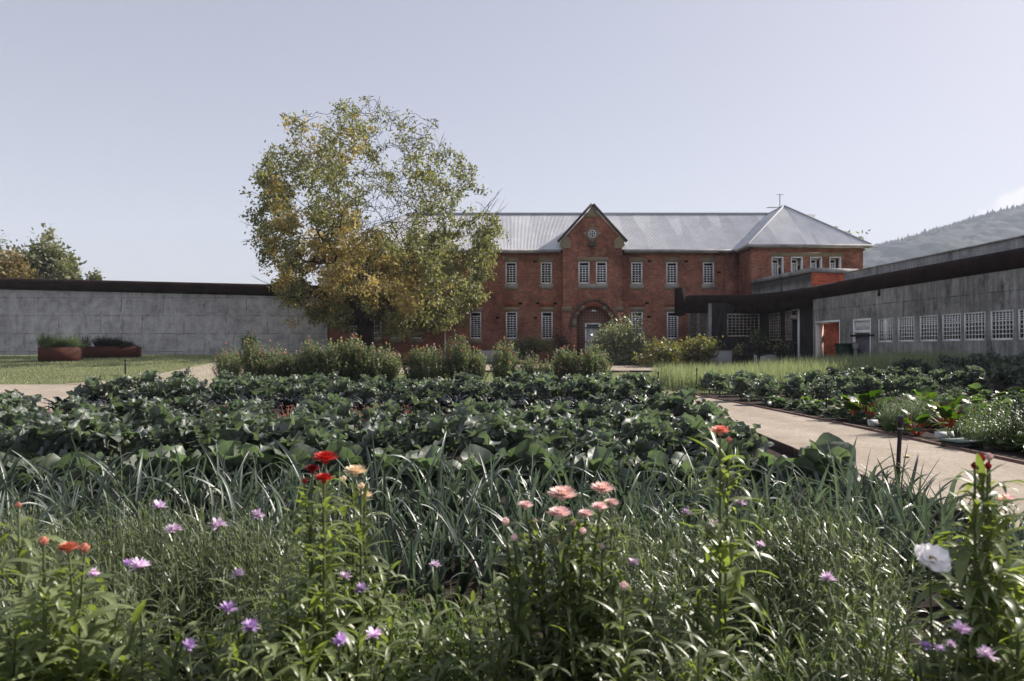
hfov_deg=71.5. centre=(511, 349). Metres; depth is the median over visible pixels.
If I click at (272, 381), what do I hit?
kale plant
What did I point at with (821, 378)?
kale plant
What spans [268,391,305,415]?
black kale plant
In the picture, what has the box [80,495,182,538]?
leek
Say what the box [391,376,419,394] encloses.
kale plant
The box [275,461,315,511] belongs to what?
leek
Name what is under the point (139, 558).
cornflower
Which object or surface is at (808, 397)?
leafy vegetable
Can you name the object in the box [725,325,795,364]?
bare espalier
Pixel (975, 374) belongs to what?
kale plant
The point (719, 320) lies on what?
link building
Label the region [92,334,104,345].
bushy herb
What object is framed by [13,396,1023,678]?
garden soil
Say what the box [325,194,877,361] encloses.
brick building
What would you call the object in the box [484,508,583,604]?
leek
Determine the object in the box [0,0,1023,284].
sky
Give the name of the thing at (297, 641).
cornflower
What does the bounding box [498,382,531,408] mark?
kale plant
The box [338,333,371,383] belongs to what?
strawflower bush
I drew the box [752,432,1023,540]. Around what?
path edging
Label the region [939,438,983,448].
valve box
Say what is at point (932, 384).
kale plant
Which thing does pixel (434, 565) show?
cornflower
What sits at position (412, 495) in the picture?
leek
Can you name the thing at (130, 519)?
leek
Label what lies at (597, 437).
kale plant
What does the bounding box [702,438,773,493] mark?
collard plant
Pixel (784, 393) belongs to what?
kale plant
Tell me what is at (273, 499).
leek
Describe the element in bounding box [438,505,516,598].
leek
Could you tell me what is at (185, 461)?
collard plant
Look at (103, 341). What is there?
bushy herb
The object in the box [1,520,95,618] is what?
cornflower
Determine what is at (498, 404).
kale plant
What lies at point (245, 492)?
leek
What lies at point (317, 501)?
leek
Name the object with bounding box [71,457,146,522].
leek
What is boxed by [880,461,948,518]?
leek
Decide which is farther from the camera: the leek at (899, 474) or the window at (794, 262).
the window at (794, 262)
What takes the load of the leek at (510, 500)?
on the garden soil at (475, 586)
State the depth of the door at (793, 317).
40.54 m
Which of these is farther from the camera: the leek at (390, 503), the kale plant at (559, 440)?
the kale plant at (559, 440)
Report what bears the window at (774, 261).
in the brick building at (574, 274)
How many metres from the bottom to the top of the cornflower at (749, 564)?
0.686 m
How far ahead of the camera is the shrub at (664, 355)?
40.10 m
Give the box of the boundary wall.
[0,278,327,354]
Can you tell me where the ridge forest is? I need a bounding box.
[873,204,1023,245]
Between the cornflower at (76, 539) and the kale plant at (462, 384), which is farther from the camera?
the kale plant at (462, 384)
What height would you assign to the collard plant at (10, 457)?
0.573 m
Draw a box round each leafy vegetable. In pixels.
[761,396,774,405]
[768,395,784,407]
[772,396,792,408]
[784,399,804,409]
[796,400,811,412]
[800,395,815,402]
[805,401,827,415]
[822,397,842,408]
[822,405,839,417]
[832,409,853,419]
[848,410,873,422]
[870,412,887,426]
[916,409,942,425]
[938,395,960,406]
[940,387,969,401]
[963,396,986,405]
[964,383,983,394]
[965,398,985,404]
[972,394,986,401]
[978,389,993,398]
[991,391,1007,397]
[991,398,1018,414]
[992,394,1017,406]
[993,398,1018,412]
[996,428,1023,449]
[1002,390,1020,398]
[1005,386,1023,392]
[1011,393,1023,406]
[1013,437,1023,449]
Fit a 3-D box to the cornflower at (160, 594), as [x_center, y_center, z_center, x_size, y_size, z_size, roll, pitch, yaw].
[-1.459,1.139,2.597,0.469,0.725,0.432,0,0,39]
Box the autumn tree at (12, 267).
[0,245,45,278]
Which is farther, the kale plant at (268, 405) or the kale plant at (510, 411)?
the kale plant at (268, 405)
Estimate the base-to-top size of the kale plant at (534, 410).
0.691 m
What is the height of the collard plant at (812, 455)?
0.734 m
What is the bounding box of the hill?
[863,206,1023,268]
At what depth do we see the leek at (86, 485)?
6.00 m
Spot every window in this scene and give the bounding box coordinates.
[349,308,360,343]
[359,257,371,288]
[370,305,383,343]
[388,305,402,343]
[396,257,410,287]
[409,315,422,343]
[468,259,481,288]
[468,302,484,343]
[502,302,519,343]
[503,257,518,288]
[538,302,555,343]
[539,257,553,288]
[578,262,589,283]
[584,224,600,240]
[596,262,606,283]
[628,302,645,343]
[629,257,644,288]
[663,302,679,343]
[664,257,679,288]
[690,313,696,337]
[699,313,704,336]
[701,257,715,288]
[727,314,759,336]
[769,313,779,340]
[772,257,782,275]
[785,310,791,339]
[791,257,802,271]
[810,257,821,267]
[829,257,840,267]
[878,318,891,341]
[898,316,913,341]
[920,315,937,341]
[942,313,960,340]
[964,311,984,340]
[990,309,1013,340]
[1018,309,1023,339]
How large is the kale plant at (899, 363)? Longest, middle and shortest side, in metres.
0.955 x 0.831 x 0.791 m
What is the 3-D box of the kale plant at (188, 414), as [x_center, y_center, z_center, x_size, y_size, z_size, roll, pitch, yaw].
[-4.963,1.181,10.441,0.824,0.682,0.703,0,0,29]
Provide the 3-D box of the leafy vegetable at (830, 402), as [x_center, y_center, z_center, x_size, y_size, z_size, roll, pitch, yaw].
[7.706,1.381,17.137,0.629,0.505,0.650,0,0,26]
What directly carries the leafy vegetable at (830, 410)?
on the garden soil at (929, 435)
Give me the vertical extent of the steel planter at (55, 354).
0.720 m
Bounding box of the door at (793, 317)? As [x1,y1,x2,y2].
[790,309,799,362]
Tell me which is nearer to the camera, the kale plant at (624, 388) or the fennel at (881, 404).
the fennel at (881, 404)
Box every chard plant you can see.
[827,394,874,415]
[836,390,898,420]
[891,409,947,435]
[895,385,944,406]
[918,395,977,428]
[958,399,997,420]
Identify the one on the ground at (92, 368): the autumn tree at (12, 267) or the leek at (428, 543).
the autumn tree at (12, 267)
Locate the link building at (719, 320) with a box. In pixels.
[687,267,857,363]
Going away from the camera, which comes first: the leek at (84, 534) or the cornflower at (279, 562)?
the cornflower at (279, 562)
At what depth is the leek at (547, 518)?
4.94 m
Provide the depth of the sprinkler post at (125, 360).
27.91 m
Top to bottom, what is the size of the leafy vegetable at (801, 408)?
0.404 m
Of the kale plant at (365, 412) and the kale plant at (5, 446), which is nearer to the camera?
the kale plant at (5, 446)
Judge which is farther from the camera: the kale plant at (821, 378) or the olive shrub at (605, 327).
the olive shrub at (605, 327)
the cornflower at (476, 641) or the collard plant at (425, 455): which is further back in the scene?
the collard plant at (425, 455)
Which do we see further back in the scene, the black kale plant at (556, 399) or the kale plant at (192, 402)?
the black kale plant at (556, 399)
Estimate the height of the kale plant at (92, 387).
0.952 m
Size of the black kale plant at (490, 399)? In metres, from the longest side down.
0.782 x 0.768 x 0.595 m
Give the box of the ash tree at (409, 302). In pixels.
[238,94,508,359]
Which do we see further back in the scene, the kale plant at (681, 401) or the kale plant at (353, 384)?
the kale plant at (353, 384)
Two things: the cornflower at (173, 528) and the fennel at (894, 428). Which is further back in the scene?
the fennel at (894, 428)
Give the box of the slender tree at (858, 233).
[835,226,870,250]
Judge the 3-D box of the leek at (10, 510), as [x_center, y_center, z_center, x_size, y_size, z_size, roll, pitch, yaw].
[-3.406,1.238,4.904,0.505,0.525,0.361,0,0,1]
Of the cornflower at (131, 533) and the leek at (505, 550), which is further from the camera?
the leek at (505, 550)
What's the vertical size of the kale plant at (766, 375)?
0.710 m
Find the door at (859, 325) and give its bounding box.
[850,318,873,357]
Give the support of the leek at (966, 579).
on the garden soil at (475, 586)
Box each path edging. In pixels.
[483,370,658,371]
[669,389,1023,463]
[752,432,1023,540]
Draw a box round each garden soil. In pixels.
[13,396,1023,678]
[334,362,685,365]
[676,376,1023,460]
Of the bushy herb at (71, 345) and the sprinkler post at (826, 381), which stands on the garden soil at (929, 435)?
the sprinkler post at (826, 381)
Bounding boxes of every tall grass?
[650,347,993,390]
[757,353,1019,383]
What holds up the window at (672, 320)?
in the brick building at (574, 274)
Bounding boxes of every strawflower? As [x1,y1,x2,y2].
[0,502,183,680]
[0,536,220,680]
[170,450,468,680]
[257,464,429,680]
[354,557,429,660]
[411,481,718,680]
[597,630,759,680]
[656,425,778,680]
[828,599,1002,680]
[865,453,1023,680]
[970,662,1018,680]
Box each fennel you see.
[870,399,905,431]
[875,397,890,412]
[879,380,890,395]
[881,397,909,432]
[893,392,927,433]
[894,396,926,431]
[898,391,922,414]
[906,392,933,409]
[908,401,930,426]
[935,388,952,404]
[942,381,967,400]
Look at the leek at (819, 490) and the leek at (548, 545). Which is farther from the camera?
the leek at (819, 490)
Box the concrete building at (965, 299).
[675,235,1023,359]
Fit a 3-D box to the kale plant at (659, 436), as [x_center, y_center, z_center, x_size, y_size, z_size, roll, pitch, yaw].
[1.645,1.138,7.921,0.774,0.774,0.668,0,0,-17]
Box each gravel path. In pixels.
[0,384,131,410]
[69,374,215,387]
[160,363,732,375]
[664,389,1023,527]
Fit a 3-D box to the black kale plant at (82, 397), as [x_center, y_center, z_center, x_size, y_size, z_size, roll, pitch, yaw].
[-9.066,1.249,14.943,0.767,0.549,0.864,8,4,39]
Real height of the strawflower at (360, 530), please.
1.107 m
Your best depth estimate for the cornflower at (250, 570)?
2.96 m
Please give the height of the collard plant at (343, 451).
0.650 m
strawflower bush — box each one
[210,342,244,378]
[234,334,271,376]
[255,340,291,379]
[273,349,303,380]
[290,336,329,382]
[306,337,357,379]
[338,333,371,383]
[349,341,394,379]
[367,342,403,391]
[401,345,428,386]
[410,343,451,381]
[441,329,475,379]
[466,346,490,382]
[488,336,523,381]
[515,351,545,390]
[538,355,558,383]
[547,344,586,386]
[574,340,613,377]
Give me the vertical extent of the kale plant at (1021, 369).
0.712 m
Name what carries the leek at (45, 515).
on the garden soil at (475, 586)
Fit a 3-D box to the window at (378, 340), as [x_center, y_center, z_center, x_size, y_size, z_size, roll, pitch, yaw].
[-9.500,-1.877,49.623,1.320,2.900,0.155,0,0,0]
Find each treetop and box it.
[0,230,8,259]
[84,267,105,279]
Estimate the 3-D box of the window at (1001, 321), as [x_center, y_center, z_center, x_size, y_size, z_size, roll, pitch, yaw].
[17.545,-0.875,25.390,0.110,1.080,1.065,0,0,-6]
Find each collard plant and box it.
[0,452,16,478]
[7,453,61,503]
[34,452,117,498]
[112,445,176,500]
[152,444,213,494]
[189,440,270,494]
[238,445,287,494]
[260,443,320,494]
[305,441,364,493]
[347,448,416,499]
[390,445,462,502]
[442,444,519,496]
[492,438,548,500]
[528,447,579,501]
[561,446,637,501]
[627,450,682,497]
[659,451,726,500]
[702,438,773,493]
[744,450,802,496]
[782,432,860,496]
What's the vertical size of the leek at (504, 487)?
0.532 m
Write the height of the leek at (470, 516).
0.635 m
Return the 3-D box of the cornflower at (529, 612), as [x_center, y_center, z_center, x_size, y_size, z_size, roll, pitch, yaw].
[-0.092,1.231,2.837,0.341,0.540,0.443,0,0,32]
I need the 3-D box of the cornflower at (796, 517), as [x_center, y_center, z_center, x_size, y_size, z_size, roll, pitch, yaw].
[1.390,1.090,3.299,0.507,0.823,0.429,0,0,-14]
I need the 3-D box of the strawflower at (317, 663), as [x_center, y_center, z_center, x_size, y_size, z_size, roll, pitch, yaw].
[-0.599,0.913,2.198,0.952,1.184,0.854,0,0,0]
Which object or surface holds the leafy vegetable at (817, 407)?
on the garden soil at (929, 435)
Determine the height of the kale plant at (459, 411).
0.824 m
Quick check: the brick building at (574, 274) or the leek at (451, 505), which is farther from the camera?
the brick building at (574, 274)
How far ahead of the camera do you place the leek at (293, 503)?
5.43 m
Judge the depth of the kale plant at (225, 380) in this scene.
18.71 m
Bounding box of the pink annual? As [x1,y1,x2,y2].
[275,405,295,417]
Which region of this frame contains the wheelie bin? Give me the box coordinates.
[834,343,853,357]
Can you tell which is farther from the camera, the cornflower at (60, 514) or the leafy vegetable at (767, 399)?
the leafy vegetable at (767, 399)
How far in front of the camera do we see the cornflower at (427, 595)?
2.88 m
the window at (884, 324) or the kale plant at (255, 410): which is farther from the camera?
the window at (884, 324)
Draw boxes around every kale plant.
[0,389,23,403]
[0,389,49,411]
[0,402,15,422]
[0,402,47,428]
[0,422,24,451]
[0,422,36,452]
[8,412,77,459]
[15,404,50,425]
[37,411,59,426]
[43,397,70,410]
[49,406,80,429]
[52,394,88,414]
[58,395,99,404]
[58,406,134,468]
[66,374,109,401]
[72,409,129,451]
[87,404,118,413]
[89,399,121,405]
[89,402,110,408]
[95,374,138,402]
[100,392,151,451]
[108,392,146,401]
[118,403,186,453]
[126,421,192,456]
[128,370,160,397]
[135,381,166,402]
[138,395,171,423]
[152,377,186,406]
[152,408,195,425]
[154,377,171,386]
[164,396,178,405]
[171,366,194,382]
[171,416,219,455]
[174,390,214,417]
[180,415,221,442]
[181,378,218,401]
[183,375,206,387]
[200,411,226,442]
[203,397,215,404]
[205,377,244,404]
[210,378,234,392]
[212,397,249,420]
[214,396,246,405]
[214,405,272,439]
[214,408,290,459]
[219,370,239,386]
[226,401,275,420]
[232,372,257,392]
[234,376,251,397]
[236,394,272,402]
[237,374,278,401]
[243,395,278,419]
[265,375,279,406]
[266,406,326,449]
[267,410,322,465]
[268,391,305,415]
[269,375,301,405]
[281,374,308,397]
[289,382,323,404]
[293,398,321,405]
[296,399,336,421]
[304,372,332,395]
[312,427,368,470]
[313,414,366,460]
[320,392,351,407]
[321,377,356,404]
[322,371,342,387]
[325,400,361,424]
[348,410,396,445]
[349,380,358,393]
[349,396,380,420]
[351,379,385,400]
[352,381,381,405]
[352,406,393,430]
[354,374,380,396]
[356,418,413,464]
[366,396,398,409]
[370,398,408,425]
[373,374,390,396]
[381,377,413,403]
[387,384,419,403]
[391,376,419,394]
[392,410,442,441]
[394,414,462,460]
[397,399,415,413]
[406,393,446,415]
[412,377,440,396]
[413,378,449,407]
[426,410,447,427]
[435,395,449,415]
[436,376,453,396]
[438,393,471,409]
[441,371,474,399]
[443,401,491,426]
[443,403,484,453]
[445,410,512,463]
[447,397,479,412]
[462,382,493,402]
[465,408,526,436]
[470,373,489,389]
[479,395,513,409]
[487,379,499,398]
[488,376,512,400]
[488,397,516,415]
[490,416,541,452]
[491,408,529,425]
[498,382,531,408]
[505,368,533,393]
[514,396,549,410]
[516,381,530,393]
[518,400,550,429]
[528,369,562,397]
[528,372,564,407]
[534,401,578,427]
[536,426,585,461]
[539,410,582,448]
[545,396,577,409]
[558,373,581,394]
[561,374,583,397]
[561,376,598,405]
[563,398,594,413]
[568,400,593,412]
[569,427,632,470]
[571,415,617,455]
[572,398,618,430]
[581,372,615,404]
[596,399,620,424]
[598,371,613,395]
[605,377,641,399]
[610,373,630,392]
[610,400,654,444]
[612,378,643,403]
[619,414,661,456]
[621,417,700,465]
[624,394,652,410]
[629,372,638,382]
[631,371,659,394]
[637,392,675,421]
[642,380,670,397]
[643,405,674,429]
[663,385,705,416]
[671,412,715,461]
[692,400,728,421]
[696,370,716,392]
[708,373,733,396]
[708,414,758,438]
[722,421,773,462]
[726,370,757,400]
[745,371,758,382]
[748,376,780,401]
[750,375,778,399]
[758,373,779,383]
[770,374,777,389]
[776,372,811,399]
[779,384,788,399]
[800,369,819,388]
[806,375,837,398]
[808,379,840,401]
[824,366,843,378]
[831,371,851,381]
[832,373,855,392]
[836,382,863,398]
[844,370,861,381]
[846,367,866,375]
[854,374,864,390]
[855,374,885,396]
[860,365,875,375]
[871,366,889,381]
[879,373,897,394]
[883,365,904,378]
[891,359,908,374]
[891,373,919,399]
[902,357,921,371]
[904,367,926,388]
[908,359,934,377]
[914,376,939,393]
[928,354,955,371]
[928,367,952,390]
[933,361,954,369]
[938,370,971,391]
[945,365,963,378]
[949,356,962,364]
[953,357,971,370]
[957,365,993,389]
[964,354,995,383]
[979,350,1000,355]
[984,354,999,371]
[985,363,1020,389]
[991,355,1019,374]
[1013,351,1023,365]
[1014,364,1023,378]
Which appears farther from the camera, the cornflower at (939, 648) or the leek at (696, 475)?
the leek at (696, 475)
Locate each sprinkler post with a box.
[124,359,126,374]
[825,379,827,408]
[896,416,903,481]
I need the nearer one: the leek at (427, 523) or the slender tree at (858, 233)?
the leek at (427, 523)
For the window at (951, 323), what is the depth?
27.87 m
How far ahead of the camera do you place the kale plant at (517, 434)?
8.07 m
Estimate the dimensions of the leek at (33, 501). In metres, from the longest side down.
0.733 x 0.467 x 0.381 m
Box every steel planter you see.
[38,347,83,361]
[83,346,141,357]
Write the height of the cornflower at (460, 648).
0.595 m
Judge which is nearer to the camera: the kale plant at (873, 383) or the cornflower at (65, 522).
the cornflower at (65, 522)
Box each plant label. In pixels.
[867,420,878,426]
[935,431,946,438]
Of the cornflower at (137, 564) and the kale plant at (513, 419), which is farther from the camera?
the kale plant at (513, 419)
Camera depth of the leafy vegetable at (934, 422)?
13.58 m
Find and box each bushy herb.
[33,332,53,346]
[37,336,53,346]
[43,342,56,346]
[44,333,59,344]
[52,336,66,346]
[52,338,72,346]
[65,333,80,346]
[65,334,79,346]
[78,340,88,349]
[79,336,93,347]
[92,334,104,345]
[95,334,113,345]
[105,338,120,345]
[934,428,951,440]
[947,421,964,437]
[953,416,977,436]
[957,413,997,447]
[966,400,994,425]
[971,403,1014,443]
[981,397,1020,422]
[984,411,1023,449]
[993,401,1023,431]
[1001,410,1023,450]
[1003,396,1023,419]
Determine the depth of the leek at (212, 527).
4.38 m
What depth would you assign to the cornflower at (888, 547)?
3.14 m
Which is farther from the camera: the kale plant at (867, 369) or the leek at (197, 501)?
the kale plant at (867, 369)
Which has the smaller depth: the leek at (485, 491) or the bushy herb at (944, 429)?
the leek at (485, 491)
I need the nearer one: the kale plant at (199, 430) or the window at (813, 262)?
the kale plant at (199, 430)
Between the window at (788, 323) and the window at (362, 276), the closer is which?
the window at (788, 323)
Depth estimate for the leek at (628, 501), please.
4.99 m
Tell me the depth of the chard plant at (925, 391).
15.85 m
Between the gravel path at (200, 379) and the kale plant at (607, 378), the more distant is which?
the gravel path at (200, 379)
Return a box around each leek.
[0,447,49,487]
[0,454,51,518]
[0,463,26,509]
[0,470,88,524]
[0,472,48,510]
[0,478,28,492]
[0,482,35,548]
[0,484,42,524]
[0,487,72,564]
[0,490,15,520]
[3,487,82,532]
[3,491,84,551]
[3,492,67,530]
[8,482,60,518]
[11,479,111,555]
[12,446,84,518]
[15,470,59,515]
[16,487,127,567]
[21,476,92,526]
[21,481,85,519]
[24,451,125,521]
[26,461,72,520]
[33,468,138,551]
[36,499,119,553]
[40,520,99,549]
[41,476,129,537]
[43,432,152,520]
[48,499,103,526]
[65,456,110,520]
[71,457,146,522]
[77,498,133,554]
[78,451,175,514]
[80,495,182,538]
[84,474,144,529]
[86,470,155,533]
[90,452,169,529]
[91,442,179,520]
[109,496,174,535]
[113,500,201,555]
[116,491,164,534]
[118,489,164,516]
[125,485,181,519]
[128,459,232,524]
[137,507,185,543]
[139,444,189,514]
[142,448,199,521]
[148,501,197,524]
[150,447,236,520]
[154,503,217,568]
[164,465,209,505]
[176,489,228,530]
[181,474,256,524]
[184,450,281,525]
[184,505,274,572]
[187,478,246,549]
[188,443,260,505]
[192,438,288,519]
[193,469,287,547]
[197,501,265,591]
[201,493,297,572]
[216,464,284,509]
[218,464,278,515]
[221,455,297,517]
[224,501,287,552]
[226,470,314,558]
[227,483,344,556]
[232,468,286,515]
[233,496,336,598]
[235,487,331,562]
[237,465,321,533]
[244,452,310,510]
[253,489,330,534]
[268,480,320,537]
[272,518,358,585]
[274,439,336,503]
[274,476,309,532]
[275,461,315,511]
[277,464,316,505]
[282,468,354,521]
[285,519,393,591]
[288,480,362,543]
[293,520,359,602]
[300,463,389,503]
[301,431,389,515]
[303,467,367,508]
[309,502,388,550]
[315,502,351,552]
[319,465,377,525]
[319,470,406,536]
[327,515,382,562]
[331,464,366,519]
[333,495,417,568]
[336,437,407,519]
[339,459,418,538]
[339,491,410,533]
[358,502,446,598]
[365,511,430,602]
[366,461,432,521]
[366,495,463,566]
[367,484,414,544]
[372,447,448,522]
[383,480,435,539]
[384,460,430,526]
[385,505,423,570]
[388,473,463,531]
[393,433,464,508]
[393,477,488,573]
[394,506,467,610]
[399,511,458,595]
[399,521,477,607]
[406,461,468,540]
[412,481,485,571]
[421,497,505,574]
[426,445,481,521]
[428,471,495,537]
[429,505,500,573]
[435,472,497,546]
[436,455,509,518]
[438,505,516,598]
[443,443,508,515]
[444,442,525,517]
[445,527,537,609]
[448,523,536,601]
[449,499,553,564]
[456,453,531,542]
[459,447,521,523]
[472,470,544,558]
[478,507,579,606]
[480,494,546,561]
[483,453,557,517]
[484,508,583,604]
[485,463,546,537]
[491,519,545,586]
[492,461,552,506]
[494,445,577,519]
[501,466,590,538]
[505,515,608,588]
[506,486,572,552]
[516,467,553,531]
[516,482,587,534]
[526,465,593,518]
[535,478,644,562]
[539,456,624,515]
[540,437,625,519]
[542,440,623,521]
[544,492,598,555]
[547,487,591,525]
[552,495,608,586]
[554,460,663,518]
[565,471,658,530]
[569,487,621,539]
[569,506,691,574]
[571,477,610,544]
[575,472,654,542]
[579,478,665,535]
[585,473,649,516]
[585,507,659,569]
[593,471,670,552]
[606,448,641,504]
[608,521,711,588]
[613,460,664,519]
[613,524,691,561]
[619,447,693,514]
[621,460,700,517]
[622,495,688,541]
[624,457,673,509]
[629,491,697,555]
[630,477,687,538]
[632,492,691,557]
[638,433,730,519]
[642,505,716,587]
[653,481,709,540]
[657,479,731,546]
[659,509,717,562]
[660,492,716,603]
[663,464,710,518]
[666,532,707,596]
[671,461,707,519]
[673,470,731,524]
[674,479,746,527]
[692,473,771,547]
[694,455,757,514]
[695,468,791,545]
[701,490,750,530]
[702,447,756,514]
[704,487,769,548]
[710,463,762,511]
[730,483,832,540]
[732,480,776,532]
[738,482,784,519]
[744,457,829,506]
[744,463,786,519]
[744,465,824,520]
[755,487,810,530]
[762,471,821,512]
[764,470,848,521]
[769,489,804,519]
[770,485,824,528]
[771,462,840,521]
[785,465,864,530]
[786,491,876,532]
[788,461,855,509]
[795,491,868,564]
[797,449,894,508]
[806,459,920,526]
[810,439,906,508]
[816,469,911,555]
[816,484,864,529]
[819,474,903,519]
[824,463,885,545]
[824,464,938,566]
[827,437,894,506]
[835,499,890,550]
[837,501,921,599]
[843,502,962,605]
[850,479,963,567]
[855,458,910,510]
[857,440,939,511]
[860,466,977,568]
[862,492,934,526]
[872,469,935,533]
[872,509,965,546]
[874,520,955,599]
[878,502,997,607]
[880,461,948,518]
[880,481,1016,601]
[893,484,938,522]
[903,510,1023,609]
[905,472,978,534]
[906,468,976,546]
[913,486,1023,547]
[929,504,972,539]
[952,536,1023,593]
[957,502,1023,562]
[958,509,1023,560]
[1002,518,1023,557]
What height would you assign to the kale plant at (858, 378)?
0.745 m
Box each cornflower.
[0,503,40,555]
[0,503,85,568]
[0,506,94,622]
[0,509,98,589]
[0,517,100,625]
[0,526,29,576]
[0,527,80,612]
[0,550,78,628]
[0,575,38,628]
[0,590,34,633]
[1,496,50,591]
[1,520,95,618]
[1,571,41,625]
[11,524,124,609]
[35,512,124,573]
[39,496,121,577]
[47,544,165,664]
[48,558,175,680]
[52,536,163,640]
[79,497,169,632]
[80,516,180,626]
[80,569,177,679]
[82,566,99,624]
[85,500,180,632]
[95,528,202,680]
[99,504,207,613]
[100,493,180,584]
[103,509,194,665]
[109,557,154,644]
[115,489,204,622]
[118,557,158,680]
[119,514,198,611]
[124,511,232,662]
[141,503,258,680]
[149,534,259,680]
[150,499,184,674]
[153,521,262,669]
[156,522,199,677]
[179,515,300,673]
[181,498,279,614]
[181,637,216,680]
[194,587,336,680]
[201,503,271,594]
[204,517,229,680]
[216,502,306,607]
[216,507,307,677]
[218,498,307,623]
[219,524,338,677]
[219,600,251,680]
[220,510,301,613]
[231,567,245,680]
[242,618,260,680]
[248,508,279,655]
[286,627,373,680]
[307,576,403,639]
[320,571,356,679]
[327,586,417,656]
[328,583,412,645]
[332,632,350,680]
[333,626,425,680]
[353,582,383,680]
[364,626,381,680]
[388,591,435,665]
[395,612,447,675]
[396,586,477,680]
[398,635,481,680]
[399,598,502,680]
[400,585,502,680]
[419,603,495,680]
[425,560,451,648]
[436,643,545,680]
[440,580,528,678]
[446,634,520,680]
[451,613,533,679]
[453,588,530,670]
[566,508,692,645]
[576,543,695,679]
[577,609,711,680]
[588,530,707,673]
[589,501,668,610]
[598,511,703,659]
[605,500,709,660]
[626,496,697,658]
[626,557,645,670]
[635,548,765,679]
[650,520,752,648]
[668,508,692,663]
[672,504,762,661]
[692,540,807,679]
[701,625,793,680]
[702,519,722,657]
[715,496,829,656]
[715,672,749,680]
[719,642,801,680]
[719,668,778,680]
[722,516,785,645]
[723,511,846,680]
[728,520,809,680]
[732,577,906,680]
[733,499,751,673]
[738,540,775,658]
[740,496,820,586]
[745,487,837,611]
[745,508,857,678]
[745,520,822,652]
[758,493,857,655]
[760,639,853,680]
[761,501,859,603]
[766,625,880,680]
[768,503,899,655]
[769,554,922,678]
[772,624,882,680]
[773,642,857,680]
[781,518,878,659]
[782,524,916,679]
[782,579,969,680]
[786,520,896,619]
[787,545,925,677]
[790,496,883,668]
[804,531,911,649]
[806,571,841,679]
[811,544,922,672]
[822,500,929,659]
[869,623,951,680]
[880,652,953,675]
[919,640,932,680]
[926,644,965,680]
[945,638,955,680]
[948,619,973,680]
[960,645,999,680]
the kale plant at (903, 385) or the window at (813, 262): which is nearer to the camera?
the kale plant at (903, 385)
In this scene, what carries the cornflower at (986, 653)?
on the garden soil at (475, 586)
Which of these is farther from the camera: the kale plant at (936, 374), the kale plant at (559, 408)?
the kale plant at (936, 374)
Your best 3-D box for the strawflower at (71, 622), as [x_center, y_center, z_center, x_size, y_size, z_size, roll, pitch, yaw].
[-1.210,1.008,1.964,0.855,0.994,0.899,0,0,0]
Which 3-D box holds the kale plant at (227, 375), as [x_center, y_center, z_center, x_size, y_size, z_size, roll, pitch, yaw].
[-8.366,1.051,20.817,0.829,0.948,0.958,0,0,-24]
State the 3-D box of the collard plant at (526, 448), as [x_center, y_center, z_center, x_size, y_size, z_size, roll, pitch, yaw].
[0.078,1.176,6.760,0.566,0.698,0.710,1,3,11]
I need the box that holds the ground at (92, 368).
[0,355,753,395]
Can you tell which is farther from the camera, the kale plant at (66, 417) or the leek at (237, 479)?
the kale plant at (66, 417)
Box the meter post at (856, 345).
[852,342,860,356]
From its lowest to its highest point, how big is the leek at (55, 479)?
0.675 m
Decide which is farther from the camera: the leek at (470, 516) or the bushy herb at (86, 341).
the bushy herb at (86, 341)
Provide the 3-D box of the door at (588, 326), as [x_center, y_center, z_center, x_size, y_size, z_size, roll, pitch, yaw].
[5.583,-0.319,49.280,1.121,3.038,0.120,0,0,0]
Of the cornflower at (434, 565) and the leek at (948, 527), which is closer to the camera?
the cornflower at (434, 565)
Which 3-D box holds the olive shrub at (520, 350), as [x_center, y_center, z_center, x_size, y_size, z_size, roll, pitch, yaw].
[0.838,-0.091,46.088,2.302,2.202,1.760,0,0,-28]
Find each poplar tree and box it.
[1,239,51,278]
[24,223,86,278]
[47,257,83,279]
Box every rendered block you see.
[477,350,501,362]
[525,350,534,362]
[711,351,731,365]
[753,354,776,365]
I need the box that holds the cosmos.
[914,543,951,680]
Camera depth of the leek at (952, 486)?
5.34 m
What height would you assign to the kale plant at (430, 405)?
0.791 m
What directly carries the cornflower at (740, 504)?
on the garden soil at (475, 586)
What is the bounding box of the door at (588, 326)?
[584,323,599,354]
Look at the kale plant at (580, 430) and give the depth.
9.09 m
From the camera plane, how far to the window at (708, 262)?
49.61 m
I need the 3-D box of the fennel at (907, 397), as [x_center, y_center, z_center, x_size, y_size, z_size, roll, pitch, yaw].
[8.101,1.147,14.476,0.654,0.710,0.579,0,0,-39]
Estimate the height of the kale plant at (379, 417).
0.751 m
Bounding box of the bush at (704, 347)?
[669,332,726,367]
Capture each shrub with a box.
[237,330,262,354]
[509,332,540,362]
[516,335,559,360]
[549,331,572,360]
[579,312,654,364]
[591,323,621,356]
[632,334,686,366]
[744,326,773,359]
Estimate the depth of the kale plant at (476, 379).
18.81 m
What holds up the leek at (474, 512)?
on the garden soil at (475, 586)
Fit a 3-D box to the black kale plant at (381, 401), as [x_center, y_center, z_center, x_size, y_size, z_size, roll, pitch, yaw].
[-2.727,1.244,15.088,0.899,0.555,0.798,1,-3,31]
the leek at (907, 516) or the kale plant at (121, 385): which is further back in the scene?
the kale plant at (121, 385)
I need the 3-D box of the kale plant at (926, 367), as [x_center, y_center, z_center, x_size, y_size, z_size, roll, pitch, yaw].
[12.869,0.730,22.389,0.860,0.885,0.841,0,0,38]
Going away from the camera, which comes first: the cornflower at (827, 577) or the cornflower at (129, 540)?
the cornflower at (827, 577)
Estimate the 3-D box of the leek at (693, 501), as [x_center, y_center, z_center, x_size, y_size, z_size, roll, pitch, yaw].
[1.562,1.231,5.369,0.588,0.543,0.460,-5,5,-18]

